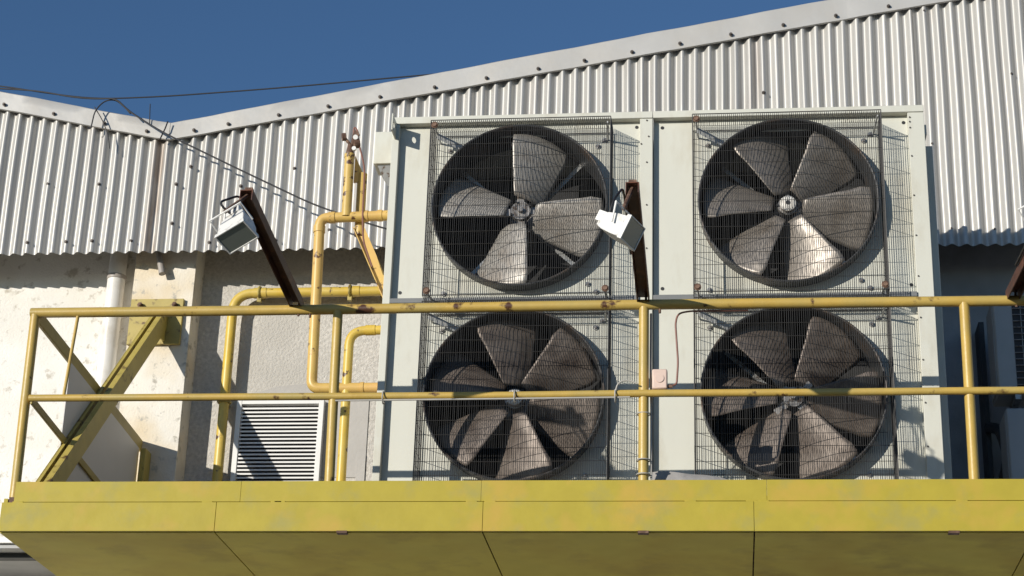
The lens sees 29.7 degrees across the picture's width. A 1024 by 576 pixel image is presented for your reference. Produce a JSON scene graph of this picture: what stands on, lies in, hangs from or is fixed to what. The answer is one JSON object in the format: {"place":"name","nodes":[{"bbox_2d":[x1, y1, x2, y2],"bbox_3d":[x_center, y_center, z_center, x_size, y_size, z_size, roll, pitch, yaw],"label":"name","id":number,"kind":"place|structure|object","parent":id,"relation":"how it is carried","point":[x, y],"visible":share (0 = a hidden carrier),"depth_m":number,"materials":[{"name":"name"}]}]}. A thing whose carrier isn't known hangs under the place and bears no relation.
{"place":"outdoors","nodes":[
{"label":"outdoors","id":0,"kind":"place"},
{"bbox_2d":[0,0,823,122],"label":"sky","id":1,"kind":"structure","parent":0,"point":[83,48],"materials":[{"name":"blue"}]},
{"label":"ground","id":2,"kind":"structure","parent":0,"visible":0},
{"bbox_2d":[0,0,1023,537],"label":"factory building","id":3,"kind":"structure","parent":2,"relation":"on","point":[80,202],"depth_m":13.29,"materials":[{"name":"metal"}]},
{"bbox_2d":[0,538,55,575],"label":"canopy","id":4,"kind":"object","parent":3,"relation":"attached to","point":[15,560],"depth_m":12.42,"materials":[{"name":"white paint"}]},
{"bbox_2d":[88,99,130,148],"bbox_3d":[-2.820,-1.155,13.542,0.320,0.376,0.058,-3,-23,10],"label":"cable loop","id":5,"kind":"object","parent":3,"relation":"attached to","point":[101,118],"visible":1,"depth_m":13.56,"materials":[{"name":"black rubber"}]},
{"bbox_2d":[95,251,128,386],"bbox_3d":[-2.856,2.893,12.280,0.134,6.850,0.136,-1,-23,6],"label":"downpipe","id":6,"kind":"object","parent":3,"relation":"attached to","point":[110,330],"visible":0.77,"depth_m":13.33,"materials":[{"name":"white plastic"}]},
{"bbox_2d":[156,251,165,275],"bbox_3d":[-2.425,-0.231,13.358,0.104,0.313,0.049,-12,-26,30],"label":"drain spout","id":7,"kind":"object","parent":3,"relation":"attached to","point":[160,263],"visible":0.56,"depth_m":13.31,"materials":[{"name":"grey plastic"}]},
{"bbox_2d":[0,88,386,229],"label":"drop cable","id":8,"kind":"object","parent":3,"relation":"attached to","point":[131,112],"visible":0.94,"depth_m":13.31,"materials":[{"name":"black rubber"}]},
{"bbox_2d":[0,73,434,98],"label":"overhead cable","id":9,"kind":"object","parent":3,"relation":"attached to","point":[247,90],"visible":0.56,"depth_m":14.05,"materials":[{"name":"black rubber"}]},
{"bbox_2d":[212,284,380,480],"bbox_3d":[-1.238,0.957,12.903,1.522,2.097,0.150,-1,-23,6],"label":"wall pipe","id":10,"kind":"object","parent":3,"relation":"attached to","point":[350,292],"depth_m":13.20,"materials":[{"name":"yellow metal"}]},
{"bbox_2d":[0,299,1023,575],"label":"steel platform","id":11,"kind":"structure","parent":3,"relation":"attached to","point":[64,515],"depth_m":10.41,"materials":[{"name":"yellow paint"}]},
{"bbox_2d":[336,325,380,480],"bbox_3d":[-0.891,0.863,11.567,0.298,1.374,0.066,-1,-23,6],"label":"stub pipe","id":12,"kind":"object","parent":11,"relation":"on","point":[357,332],"visible":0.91,"depth_m":11.65,"materials":[{"name":"yellow metal"}]},
{"bbox_2d":[372,111,653,486],"bbox_3d":[0.058,0.283,11.768,1.619,2.652,1.071,-1,-23,6],"label":"condensing unit","id":13,"kind":"object","parent":11,"relation":"on","point":[494,208],"visible":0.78,"depth_m":11.52,"materials":[{"name":"beige paint"}]},
{"bbox_2d":[306,210,387,392],"bbox_3d":[-0.979,0.077,11.904,0.564,1.218,0.075,-1,-23,6],"label":"unit pipe","id":14,"kind":"object","parent":13,"relation":"attached to","point":[313,384],"visible":0.9,"depth_m":11.93,"materials":[{"name":"yellow metal"}]},
{"bbox_2d":[341,127,383,297],"bbox_3d":[-0.892,-0.436,12.119,0.426,1.262,0.163,-1,-23,6],"label":"valve stack","id":15,"kind":"object","parent":13,"relation":"attached to","point":[360,232],"visible":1,"depth_m":12.16,"materials":[{"name":"yellow paint"}]},
{"bbox_2d":[374,132,391,185],"bbox_3d":[-0.789,-0.801,12.324,0.155,0.350,0.180,-1,-23,6],"label":"switch box","id":16,"kind":"object","parent":13,"relation":"attached to","point":[382,151],"visible":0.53,"depth_m":12.26,"materials":[{"name":"beige paint"}]},
{"bbox_2d":[9,295,1023,496],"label":"guard railing","id":17,"kind":"object","parent":11,"relation":"on","point":[969,391],"visible":0.98,"depth_m":10.59,"materials":[{"name":"yellow metal"}]},
{"bbox_2d":[209,187,303,315],"bbox_3d":[-1.308,-0.138,10.187,0.258,0.406,1.449,-1,-23,6],"label":"floodlight","id":18,"kind":"object","parent":17,"relation":"attached to","point":[246,223],"visible":1,"depth_m":9.83,"materials":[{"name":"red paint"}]},
{"bbox_2d":[335,389,629,404],"bbox_3d":[-0.164,0.592,10.503,1.610,0.076,0.070,-1,-23,6],"label":"conduit","id":19,"kind":"object","parent":17,"relation":"attached to","point":[514,399],"visible":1,"depth_m":10.47,"materials":[{"name":"grey metal"}]},
{"bbox_2d":[595,180,649,301],"bbox_3d":[0.592,-0.161,9.968,0.244,0.421,1.462,-1,-23,6],"label":"floodlight","id":20,"kind":"object","parent":17,"relation":"attached to","point":[627,229],"visible":1,"depth_m":9.48,"materials":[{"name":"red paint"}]},
{"bbox_2d":[615,313,651,479],"bbox_3d":[0.663,0.566,10.422,0.209,0.940,0.084,12,-25,-24],"label":"rail cable","id":21,"kind":"object","parent":17,"relation":"hanging from","point":[650,459],"visible":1,"depth_m":10.41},
{"bbox_2d":[652,369,672,389],"bbox_3d":[0.814,0.499,10.455,0.110,0.113,0.065,-1,-23,6],"label":"junction box","id":22,"kind":"object","parent":17,"relation":"attached to","point":[659,379],"visible":1,"depth_m":10.43,"materials":[{"name":"white plastic"}]},
{"bbox_2d":[673,309,747,385],"bbox_3d":[1.073,0.326,10.494,0.422,0.448,0.011,-1,-23,6],"label":"supply cable","id":23,"kind":"object","parent":22,"relation":"attached to","point":[677,353],"visible":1,"depth_m":10.56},
{"bbox_2d":[1005,206,1023,307],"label":"floodlight","id":24,"kind":"object","parent":17,"relation":"attached to","point":[1016,285],"visible":1,"depth_m":10.16,"materials":[{"name":"red paint"}]},
{"bbox_2d":[652,471,727,479],"bbox_3d":[1.253,1.114,10.461,0.980,0.192,0.460,-1,-23,6],"label":"tarpaulin","id":25,"kind":"object","parent":11,"relation":"on","point":[663,475],"visible":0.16,"depth_m":10.36,"materials":[{"name":"white plastic"}]},
{"bbox_2d":[653,105,951,479],"bbox_3d":[1.708,0.260,11.585,1.694,2.652,1.071,-1,-23,6],"label":"condensing unit","id":26,"kind":"object","parent":11,"relation":"on","point":[818,202],"visible":0.85,"depth_m":11.34,"materials":[{"name":"beige paint"}]},
{"bbox_2d":[975,322,1002,478],"bbox_3d":[3.043,1.040,12.229,0.109,1.780,0.410,5,-23,-8],"label":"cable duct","id":27,"kind":"object","parent":3,"relation":"attached to","point":[988,427],"visible":0.45,"depth_m":12.38,"materials":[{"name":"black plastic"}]},
{"bbox_2d":[986,306,1023,407],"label":"air conditioner","id":28,"kind":"object","parent":3,"relation":"attached to","point":[1005,330],"visible":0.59,"depth_m":12.01,"materials":[{"name":"grey metal"}]},
{"bbox_2d":[999,408,1023,478],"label":"air conditioner","id":29,"kind":"object","parent":3,"relation":"attached to","point":[1011,426],"visible":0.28,"depth_m":11.71,"materials":[{"name":"grey metal"}]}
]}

